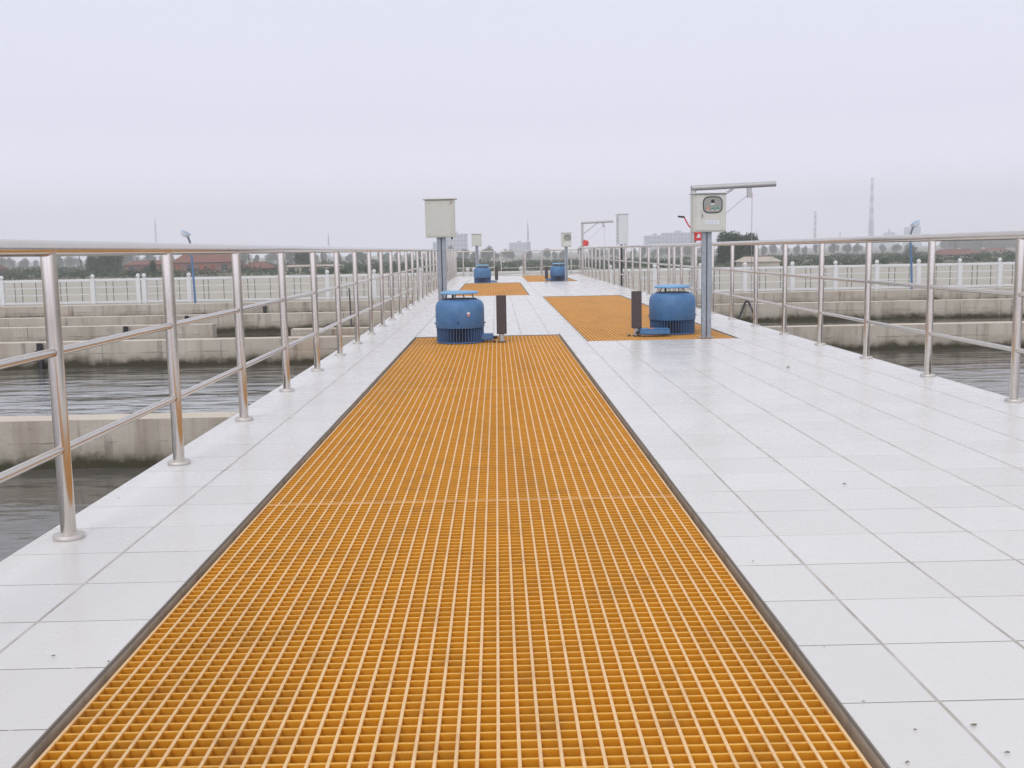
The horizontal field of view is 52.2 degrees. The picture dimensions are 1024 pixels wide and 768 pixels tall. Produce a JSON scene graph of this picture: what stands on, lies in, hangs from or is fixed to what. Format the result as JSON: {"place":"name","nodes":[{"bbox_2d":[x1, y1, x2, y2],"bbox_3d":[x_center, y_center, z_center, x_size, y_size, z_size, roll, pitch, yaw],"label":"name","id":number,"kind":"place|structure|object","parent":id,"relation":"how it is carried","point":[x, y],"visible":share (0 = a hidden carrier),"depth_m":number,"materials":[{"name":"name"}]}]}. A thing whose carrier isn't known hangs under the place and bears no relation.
{"place":"outdoors","nodes":[
{"label":"outdoors","id":0,"kind":"place"},
{"bbox_2d":[18,279,884,767],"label":"walkway slab","id":1,"kind":"structure","parent":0,"point":[868,753],"depth_m":3.48,"materials":[{"name":"concrete"}]},
{"bbox_2d":[30,496,871,767],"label":"grating panel","id":2,"kind":"object","parent":1,"relation":"on","point":[636,632],"visible":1,"depth_m":3.13,"materials":[{"name":"orange plastic"}]},
{"bbox_2d":[267,387,673,504],"bbox_3d":[-0.228,0.330,7.107,1.980,0.055,4.110,-1,7,-1],"label":"grating panel","id":3,"kind":"object","parent":1,"relation":"on","point":[398,446],"visible":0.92,"depth_m":6.28,"materials":[{"name":"orange plastic"}]},
{"bbox_2d":[370,344,594,390],"bbox_3d":[-0.290,-0.195,11.208,1.980,0.055,4.140,-1,7,-1],"label":"grating panel","id":4,"kind":"object","parent":1,"relation":"on","point":[482,367],"visible":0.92,"depth_m":10.68,"materials":[{"name":"orange plastic"}]},
{"bbox_2d":[409,335,563,346],"bbox_3d":[-0.332,-0.549,13.980,1.980,0.055,1.430,-1,7,-1],"label":"grating panel","id":5,"kind":"object","parent":1,"relation":"on","point":[513,340],"visible":0.64,"depth_m":13.79,"materials":[{"name":"orange plastic"}]},
{"bbox_2d":[435,290,496,343],"bbox_3d":[-0.644,-0.894,13.800,0.753,0.682,0.644,4,9,33],"label":"drive motor","id":6,"kind":"object","parent":5,"relation":"on","point":[459,320],"visible":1,"depth_m":13.59,"materials":[{"name":"blue paint"}]},
{"bbox_2d":[493,295,506,341],"bbox_3d":[-0.164,-0.858,13.721,0.184,0.613,0.100,-1,7,-1],"label":"marker post","id":7,"kind":"object","parent":5,"relation":"on","point":[501,318],"visible":1,"depth_m":13.67,"materials":[{"name":"metal"}]},
{"bbox_2d":[456,290,527,295],"bbox_3d":[-0.579,-2.569,29.759,1.985,0.055,4.140,-1,7,-1],"label":"grating panel","id":8,"kind":"object","parent":1,"relation":"on","point":[498,292],"visible":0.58,"depth_m":29.61,"materials":[{"name":"orange plastic"}]},
{"bbox_2d":[461,285,523,290],"bbox_3d":[-0.642,-3.096,33.875,1.985,0.055,4.140,-1,7,-1],"label":"grating panel","id":9,"kind":"object","parent":1,"relation":"on","point":[508,287],"visible":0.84,"depth_m":33.83,"materials":[{"name":"orange plastic"}]},
{"bbox_2d":[464,283,520,285],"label":"grating panel","id":10,"kind":"object","parent":1,"relation":"on","point":[488,284],"visible":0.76,"depth_m":37.24,"materials":[{"name":"orange plastic"}]},
{"bbox_2d":[0,275,1023,767],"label":"walkway grout","id":11,"kind":"object","parent":1,"relation":"on","point":[152,619],"visible":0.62,"depth_m":4.13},
{"bbox_2d":[0,274,1023,767],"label":"walkway tiles","id":12,"kind":"object","parent":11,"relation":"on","point":[916,724],"visible":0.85,"depth_m":4.73,"materials":[{"name":"tile"}]},
{"bbox_2d":[0,239,456,541],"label":"stainless railing","id":13,"kind":"object","parent":12,"relation":"on","point":[47,252],"visible":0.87,"depth_m":5.94,"materials":[{"name":"metal"}]},
{"bbox_2d":[422,198,456,300],"bbox_3d":[-0.994,-1.644,14.757,0.470,1.923,0.250,-1,7,-1],"label":"control box","id":14,"kind":"object","parent":12,"relation":"on","point":[440,219],"visible":0.88,"depth_m":14.59,"materials":[{"name":"white metal"}]},
{"bbox_2d":[471,234,481,266],"bbox_3d":[-1.349,-4.858,40.193,0.440,1.838,0.250,-1,7,-1],"label":"control box","id":15,"kind":"object","parent":12,"relation":"on","point":[476,239],"visible":0.87,"depth_m":40.03,"materials":[{"name":"beige metal"}]},
{"bbox_2d":[473,265,495,282],"bbox_3d":[-1.048,-4.112,38.947,0.775,0.682,0.644,3,9,31],"label":"drive motor","id":16,"kind":"object","parent":12,"relation":"on","point":[482,274],"visible":1,"depth_m":38.73,"materials":[{"name":"blue paint"}]},
{"bbox_2d":[457,249,577,276],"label":"end gate","id":17,"kind":"structure","parent":12,"relation":"on","point":[524,261],"depth_m":48.86,"materials":[{"name":"silver metal"}]},
{"bbox_2d":[615,213,628,285],"bbox_3d":[3.616,-4.187,34.229,0.340,2.745,0.910,-1,7,-1],"label":"control cabinet","id":18,"kind":"object","parent":12,"relation":"on","point":[621,228],"visible":0.81,"depth_m":33.73,"materials":[{"name":"grey metal"}]},
{"bbox_2d":[578,230,1023,401],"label":"stainless railing","id":19,"kind":"object","parent":12,"relation":"on","point":[1014,349],"visible":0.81,"depth_m":10.88,"materials":[{"name":"metal"}]},
{"bbox_2d":[522,275,550,278],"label":"grating panel","id":20,"kind":"object","parent":1,"relation":"on","point":[534,277],"visible":0.39,"depth_m":45.62,"materials":[{"name":"orange plastic"}]},
{"bbox_2d":[526,278,574,281],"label":"grating panel","id":21,"kind":"object","parent":1,"relation":"on","point":[538,280],"visible":0.44,"depth_m":41.03,"materials":[{"name":"orange plastic"}]},
{"bbox_2d":[545,263,564,280],"bbox_3d":[1.724,-4.253,39.651,0.644,0.682,0.803,5,9,40],"label":"drive motor","id":22,"kind":"object","parent":21,"relation":"on","point":[557,273],"visible":0.88,"depth_m":39.48,"materials":[{"name":"blue paint"}]},
{"bbox_2d":[561,232,571,280],"bbox_3d":[2.039,-4.768,39.144,0.408,1.804,0.285,-1,7,-1],"label":"control box","id":23,"kind":"object","parent":21,"relation":"on","point":[565,240],"visible":1,"depth_m":38.98,"materials":[{"name":"beige metal"}]},
{"bbox_2d":[544,296,645,306],"bbox_3d":[1.809,-1.907,24.259,1.925,0.055,4.890,-1,7,-1],"label":"grating panel","id":24,"kind":"object","parent":1,"relation":"on","point":[579,301],"visible":0.7,"depth_m":24.06,"materials":[{"name":"orange plastic"}]},
{"bbox_2d":[580,220,613,274],"bbox_3d":[3.871,-6.003,47.687,1.541,2.914,0.240,-1,7,-1],"label":"davit crane","id":25,"kind":"object","parent":1,"relation":"attached to","point":[584,243],"visible":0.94,"depth_m":47.53,"materials":[{"name":"metal"}]},
{"bbox_2d":[554,306,648,320],"bbox_3d":[1.877,-1.333,19.771,1.925,0.055,4.140,-1,7,-1],"label":"grating panel","id":26,"kind":"object","parent":1,"relation":"on","point":[598,313],"visible":0.52,"depth_m":19.67,"materials":[{"name":"orange plastic"}]},
{"bbox_2d":[568,319,732,340],"bbox_3d":[1.940,-0.806,15.655,1.925,0.055,4.140,-1,7,-1],"label":"grating panel","id":27,"kind":"object","parent":1,"relation":"on","point":[605,330],"visible":0.52,"depth_m":15.04,"materials":[{"name":"orange plastic"}]},
{"bbox_2d":[628,291,641,335],"bbox_3d":[1.675,-0.962,14.270,0.184,0.613,0.100,-1,7,-1],"label":"marker post","id":28,"kind":"object","parent":27,"relation":"on","point":[636,310],"visible":1,"depth_m":14.22,"materials":[{"name":"metal"}]},
{"bbox_2d":[636,284,696,334],"bbox_3d":[2.158,-1.030,14.459,0.644,0.682,1.050,2,8,26],"label":"drive motor","id":29,"kind":"object","parent":27,"relation":"on","point":[672,312],"visible":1,"depth_m":14.39,"materials":[{"name":"blue paint"}]},
{"bbox_2d":[689,192,727,337],"bbox_3d":[2.562,-1.548,13.672,0.458,1.879,0.285,-1,7,-1],"label":"control box","id":30,"kind":"object","parent":27,"relation":"on","point":[707,214],"visible":1,"depth_m":13.52,"materials":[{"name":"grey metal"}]},
{"bbox_2d":[678,181,775,294],"bbox_3d":[4.346,-2.620,21.207,1.993,2.924,0.240,-1,7,-1],"label":"davit crane","id":31,"kind":"object","parent":1,"relation":"on","point":[696,236],"visible":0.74,"depth_m":21.01,"materials":[{"name":"metal"}]},
{"bbox_2d":[0,316,1023,560],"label":"water","id":32,"kind":"structure","parent":0,"point":[28,508],"depth_m":12.08,"materials":[{"name":"liquid"}]},
{"bbox_2d":[348,288,351,326],"bbox_3d":[-2.956,-1.179,19.163,0.048,1.150,0.028,-1,7,-1],"label":"depth rod","id":33,"kind":"object","parent":32,"relation":"in","point":[350,307],"visible":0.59,"depth_m":19.12,"materials":[{"name":"grey metal"}]},
{"bbox_2d":[0,245,1023,306],"bbox_3d":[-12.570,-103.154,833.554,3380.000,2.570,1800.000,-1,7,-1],"label":"ground","id":34,"kind":"structure","parent":0,"point":[220,291],"depth_m":74.41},
{"bbox_2d":[5,257,15,268],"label":"tree","id":35,"kind":"object","parent":34,"relation":"on","point":[10,262],"visible":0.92,"depth_m":455.88,"materials":[{"name":"green plant"}]},
{"bbox_2d":[18,257,28,269],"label":"tree","id":36,"kind":"object","parent":34,"relation":"on","point":[24,263],"visible":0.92,"depth_m":430.60,"materials":[{"name":"green plant"}]},
{"bbox_2d":[57,256,63,266],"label":"tree","id":37,"kind":"object","parent":34,"relation":"on","point":[60,261],"visible":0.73,"depth_m":413.84,"materials":[{"name":"green plant"}]},
{"bbox_2d":[63,256,75,266],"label":"tree","id":38,"kind":"object","parent":34,"relation":"on","point":[69,261],"visible":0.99,"depth_m":453.69,"materials":[{"name":"green plant"}]},
{"bbox_2d":[75,258,83,266],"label":"tree","id":39,"kind":"object","parent":34,"relation":"on","point":[77,262],"visible":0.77,"depth_m":495.15,"materials":[{"name":"green plant"}]},
{"bbox_2d":[85,256,105,273],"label":"tree","id":40,"kind":"object","parent":34,"relation":"on","point":[91,263],"visible":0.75,"depth_m":155.49,"materials":[{"name":"green plant"}]},
{"bbox_2d":[0,323,216,341],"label":"tank wall","id":41,"kind":"structure","parent":34,"relation":"on","point":[69,333],"depth_m":18.28,"materials":[{"name":"concrete"}]},
{"bbox_2d":[94,256,123,274],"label":"tree","id":42,"kind":"object","parent":34,"relation":"on","point":[112,262],"visible":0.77,"depth_m":147.60,"materials":[{"name":"green plant"}]},
{"bbox_2d":[0,412,237,469],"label":"tank wall","id":43,"kind":"structure","parent":34,"relation":"on","point":[145,441],"depth_m":7.78,"materials":[{"name":"concrete"}]},
{"bbox_2d":[122,255,140,265],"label":"tree","id":44,"kind":"object","parent":34,"relation":"on","point":[128,258],"visible":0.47,"depth_m":380.34,"materials":[{"name":"green plant"}]},
{"bbox_2d":[123,260,161,273],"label":"house","id":45,"kind":"structure","parent":34,"relation":"on","point":[131,265],"depth_m":158.22,"materials":[{"name":"brown brick"}]},
{"bbox_2d":[145,255,155,259],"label":"tree","id":46,"kind":"object","parent":34,"relation":"on","point":[150,257],"visible":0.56,"depth_m":435.06,"materials":[{"name":"green plant"}]},
{"bbox_2d":[149,260,156,274],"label":"tree","id":47,"kind":"object","parent":34,"relation":"on","point":[152,265],"visible":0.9,"depth_m":133.37,"materials":[{"name":"green plant"}]},
{"bbox_2d":[0,335,354,368],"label":"tank wall","id":48,"kind":"structure","parent":34,"relation":"on","point":[191,351],"depth_m":15.00,"materials":[{"name":"concrete"}]},
{"bbox_2d":[35,343,43,368],"bbox_3d":[-6.745,-0.334,14.909,0.114,0.494,0.118,-1,7,-1],"label":"drop pipe","id":49,"kind":"object","parent":48,"relation":"attached to","point":[39,346],"visible":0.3,"depth_m":14.89,"materials":[{"name":"grey metal"}]},
{"bbox_2d":[181,230,196,302],"bbox_3d":[-14.406,-5.167,46.533,0.530,3.374,0.464,-6,9,-33],"label":"yard lamp","id":50,"kind":"object","parent":34,"relation":"on","point":[184,233],"visible":0.75,"depth_m":46.46,"materials":[{"name":"metal"}]},
{"bbox_2d":[0,311,398,332],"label":"tank wall","id":51,"kind":"structure","parent":34,"relation":"on","point":[261,322],"depth_m":21.23,"materials":[{"name":"concrete"}]},
{"bbox_2d":[173,254,242,273],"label":"house","id":52,"kind":"structure","parent":34,"relation":"on","point":[219,262],"depth_m":148.50,"materials":[{"name":"brown brick"}]},
{"bbox_2d":[0,299,416,317],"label":"tank wall","id":53,"kind":"structure","parent":34,"relation":"on","point":[129,310],"depth_m":26.30,"materials":[{"name":"concrete"}]},
{"bbox_2d":[0,269,447,305],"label":"white fence","id":54,"kind":"object","parent":34,"relation":"on","point":[140,292],"visible":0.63,"depth_m":50.55,"materials":[{"name":"paint"}]},
{"bbox_2d":[240,254,247,263],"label":"tree","id":55,"kind":"object","parent":34,"relation":"on","point":[243,257],"visible":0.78,"depth_m":403.85,"materials":[{"name":"green plant"}]},
{"bbox_2d":[242,262,275,271],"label":"shed","id":56,"kind":"structure","parent":34,"relation":"on","point":[265,265],"depth_m":154.45,"materials":[{"name":"brown brick"}]},
{"bbox_2d":[264,253,276,262],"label":"tree","id":57,"kind":"object","parent":34,"relation":"on","point":[271,257],"visible":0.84,"depth_m":446.55,"materials":[{"name":"green plant"}]},
{"bbox_2d":[285,253,293,263],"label":"tree","id":58,"kind":"object","parent":34,"relation":"on","point":[288,257],"visible":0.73,"depth_m":390.56,"materials":[{"name":"green plant"}]},
{"bbox_2d":[292,253,309,263],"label":"tree","id":59,"kind":"object","parent":34,"relation":"on","point":[302,258],"visible":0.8,"depth_m":187.13,"materials":[{"name":"green plant"}]},
{"bbox_2d":[285,264,343,272],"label":"shed","id":60,"kind":"structure","parent":34,"relation":"on","point":[300,267],"depth_m":133.84,"materials":[{"name":"brown brick"}]},
{"bbox_2d":[291,327,368,335],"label":"tank wall","id":61,"kind":"structure","parent":34,"relation":"on","point":[328,332],"depth_m":18.49,"materials":[{"name":"concrete"}]},
{"bbox_2d":[357,252,366,262],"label":"tree","id":62,"kind":"object","parent":34,"relation":"on","point":[361,256],"visible":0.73,"depth_m":375.80,"materials":[{"name":"green plant"}]},
{"bbox_2d":[445,232,467,256],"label":"apartment block","id":63,"kind":"structure","parent":34,"relation":"on","point":[458,242],"depth_m":891.30,"materials":[{"name":"grey concrete"}]},
{"bbox_2d":[480,245,493,260],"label":"tree","id":64,"kind":"object","parent":34,"relation":"on","point":[485,255],"visible":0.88,"depth_m":425.66,"materials":[{"name":"green plant"}]},
{"bbox_2d":[457,266,529,275],"bbox_3d":[-1.040,-4.976,50.769,3.800,1.430,0.200,-1,7,-1],"label":"white fence","id":65,"kind":"object","parent":34,"relation":"on","point":[467,273],"visible":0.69,"depth_m":50.66,"materials":[{"name":"paint"}]},
{"bbox_2d":[499,250,509,259],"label":"tree","id":66,"kind":"object","parent":34,"relation":"on","point":[505,254],"visible":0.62,"depth_m":506.69,"materials":[{"name":"green plant"}]},
{"bbox_2d":[0,251,1014,279],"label":"scrub","id":67,"kind":"object","parent":34,"relation":"on","point":[74,271],"visible":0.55,"depth_m":138.55,"materials":[{"name":"green plant"}]},
{"bbox_2d":[509,241,530,253],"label":"apartment block","id":68,"kind":"structure","parent":34,"relation":"on","point":[519,246],"depth_m":1140.49,"materials":[{"name":"grey concrete"}]},
{"bbox_2d":[527,223,529,252],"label":"lattice mast","id":69,"kind":"object","parent":34,"relation":"on","point":[528,238],"visible":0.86,"depth_m":693.11,"materials":[{"name":"grey"}]},
{"bbox_2d":[542,248,550,257],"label":"tree","id":70,"kind":"object","parent":34,"relation":"on","point":[546,254],"visible":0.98,"depth_m":464.79,"materials":[{"name":"green plant"}]},
{"bbox_2d":[607,248,617,256],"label":"tree","id":71,"kind":"object","parent":34,"relation":"on","point":[616,252],"visible":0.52,"depth_m":464.02,"materials":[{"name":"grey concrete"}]},
{"bbox_2d":[641,247,646,257],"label":"tree","id":72,"kind":"object","parent":34,"relation":"on","point":[644,249],"visible":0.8,"depth_m":459.82,"materials":[{"name":"green plant"}]},
{"bbox_2d":[644,233,665,252],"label":"apartment block","id":73,"kind":"structure","parent":34,"relation":"on","point":[654,238],"depth_m":923.46,"materials":[{"name":"grey concrete"}]},
{"bbox_2d":[661,230,690,251],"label":"apartment block","id":74,"kind":"structure","parent":34,"relation":"on","point":[679,236],"depth_m":953.23,"materials":[{"name":"grey concrete"}]},
{"bbox_2d":[683,246,690,256],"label":"tree","id":75,"kind":"object","parent":34,"relation":"on","point":[687,251],"visible":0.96,"depth_m":437.84,"materials":[{"name":"green plant"}]},
{"bbox_2d":[715,230,748,264],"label":"tree","id":76,"kind":"object","parent":34,"relation":"on","point":[723,252],"visible":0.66,"depth_m":126.75,"materials":[{"name":"green plant"}]},
{"bbox_2d":[742,232,758,255],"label":"tree","id":77,"kind":"object","parent":34,"relation":"on","point":[746,237],"visible":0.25,"depth_m":130.53,"materials":[{"name":"green plant"}]},
{"bbox_2d":[734,256,780,266],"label":"shed","id":78,"kind":"structure","parent":34,"relation":"on","point":[763,261],"depth_m":111.75,"materials":[{"name":"brown brick"}]},
{"bbox_2d":[761,245,767,255],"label":"tree","id":79,"kind":"object","parent":34,"relation":"on","point":[764,249],"visible":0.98,"depth_m":489.94,"materials":[{"name":"green plant"}]},
{"bbox_2d":[769,245,777,253],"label":"tree","id":80,"kind":"object","parent":34,"relation":"on","point":[772,249],"visible":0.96,"depth_m":488.50,"materials":[{"name":"grey plant"}]},
{"bbox_2d":[534,258,1014,292],"bbox_3d":[16.155,-5.317,50.986,30.200,1.430,0.200,-1,7,-1],"label":"white fence","id":81,"kind":"object","parent":34,"relation":"on","point":[877,266],"visible":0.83,"depth_m":50.93,"materials":[{"name":"paint"}]},
{"bbox_2d":[651,290,907,303],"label":"tank wall","id":82,"kind":"structure","parent":34,"relation":"on","point":[841,296],"depth_m":26.65,"materials":[{"name":"concrete"}]},
{"bbox_2d":[793,244,800,254],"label":"tree","id":83,"kind":"object","parent":34,"relation":"on","point":[796,249],"visible":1,"depth_m":504.88,"materials":[{"name":"green plant"}]},
{"bbox_2d":[813,211,816,248],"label":"striped chimney","id":84,"kind":"object","parent":34,"relation":"on","point":[815,214],"visible":0.67,"depth_m":1141.17,"materials":[{"name":"grey"}]},
{"bbox_2d":[816,232,844,247],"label":"power station","id":85,"kind":"object","parent":34,"relation":"on","point":[837,244],"visible":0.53,"depth_m":1394.43,"materials":[{"name":"grey concrete"}]},
{"bbox_2d":[828,244,838,253],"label":"tree","id":86,"kind":"object","parent":34,"relation":"on","point":[830,249],"visible":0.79,"depth_m":462.96,"materials":[{"name":"green plant"}]},
{"bbox_2d":[842,243,851,252],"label":"tree","id":87,"kind":"object","parent":34,"relation":"on","point":[847,247],"visible":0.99,"depth_m":446.08,"materials":[{"name":"green plant"}]},
{"bbox_2d":[852,243,862,252],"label":"tree","id":88,"kind":"object","parent":34,"relation":"on","point":[856,248],"visible":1,"depth_m":442.25,"materials":[{"name":"green plant"}]},
{"bbox_2d":[697,298,1023,321],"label":"tank wall","id":89,"kind":"structure","parent":34,"relation":"on","point":[947,308],"depth_m":21.65,"materials":[{"name":"concrete"}]},
{"bbox_2d":[737,300,746,318],"bbox_3d":[4.716,-1.454,21.438,0.101,0.504,0.544,5,9,38],"label":"black hose","id":90,"kind":"object","parent":89,"relation":"on","point":[742,309],"visible":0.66,"depth_m":21.39,"materials":[{"name":"grey rubber"}]},
{"bbox_2d":[868,178,873,247],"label":"striped chimney","id":91,"kind":"object","parent":34,"relation":"on","point":[871,223],"visible":0.84,"depth_m":1139.90,"materials":[{"name":"grey"}]},
{"bbox_2d":[874,229,894,246],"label":"power station","id":92,"kind":"object","parent":34,"relation":"on","point":[887,244],"visible":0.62,"depth_m":1395.29,"materials":[{"name":"grey concrete"}]},
{"bbox_2d":[764,321,1023,350],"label":"tank wall","id":93,"kind":"structure","parent":34,"relation":"on","point":[848,337],"depth_m":15.38,"materials":[{"name":"concrete"}]},
{"bbox_2d":[891,244,901,251],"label":"tree","id":94,"kind":"object","parent":34,"relation":"on","point":[896,247],"visible":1,"depth_m":472.77,"materials":[{"name":"grey plant"}]},
{"bbox_2d":[902,246,918,255],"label":"tree","id":95,"kind":"object","parent":34,"relation":"on","point":[907,250],"visible":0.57,"depth_m":229.09,"materials":[{"name":"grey plant"}]},
{"bbox_2d":[910,220,919,288],"bbox_3d":[18.063,-5.734,46.929,0.449,3.225,0.480,-1,7,-1],"label":"yard lamp","id":96,"kind":"object","parent":34,"relation":"on","point":[914,224],"visible":0.84,"depth_m":46.87,"materials":[{"name":"metal"}]},
{"bbox_2d":[939,241,949,248],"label":"tree","id":97,"kind":"object","parent":34,"relation":"on","point":[944,244],"visible":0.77,"depth_m":576.22,"materials":[{"name":"green plant"}]},
{"bbox_2d":[947,241,959,248],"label":"tree","id":98,"kind":"object","parent":34,"relation":"on","point":[956,245],"visible":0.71,"depth_m":519.76,"materials":[{"name":"green plant"}]},
{"bbox_2d":[936,249,980,256],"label":"house","id":99,"kind":"structure","parent":34,"relation":"on","point":[952,252],"depth_m":211.73,"materials":[{"name":"brown brick"}]},
{"bbox_2d":[960,241,969,248],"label":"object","id":100,"kind":"object","parent":34,"relation":"on","point":[964,244],"visible":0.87,"depth_m":539.59,"materials":[{"name":"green plant"}]},
{"bbox_2d":[907,287,1023,299],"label":"tank wall","id":101,"kind":"structure","parent":34,"relation":"on","point":[916,294],"depth_m":27.30,"materials":[{"name":"concrete"}]},
{"bbox_2d":[973,240,984,250],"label":"tree","id":102,"kind":"object","parent":34,"relation":"on","point":[979,245],"visible":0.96,"depth_m":526.99,"materials":[{"name":"green plant"}]},
{"bbox_2d":[977,248,1009,253],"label":"house","id":103,"kind":"structure","parent":34,"relation":"on","point":[993,250],"depth_m":260.60,"materials":[{"name":"red tile"}]},
{"bbox_2d":[1005,240,1015,249],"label":"tree","id":104,"kind":"object","parent":34,"relation":"on","point":[1011,243],"visible":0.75,"depth_m":557.15,"materials":[{"name":"green plant"}]},
{"bbox_2d":[0,0,1023,261],"label":"sky","id":105,"kind":"structure","parent":0,"point":[243,122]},
{"bbox_2d":[902,227,921,246],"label":"cooling tower","id":106,"kind":"structure","parent":0,"point":[916,230],"depth_m":1138.17,"materials":[{"name":"concrete"}]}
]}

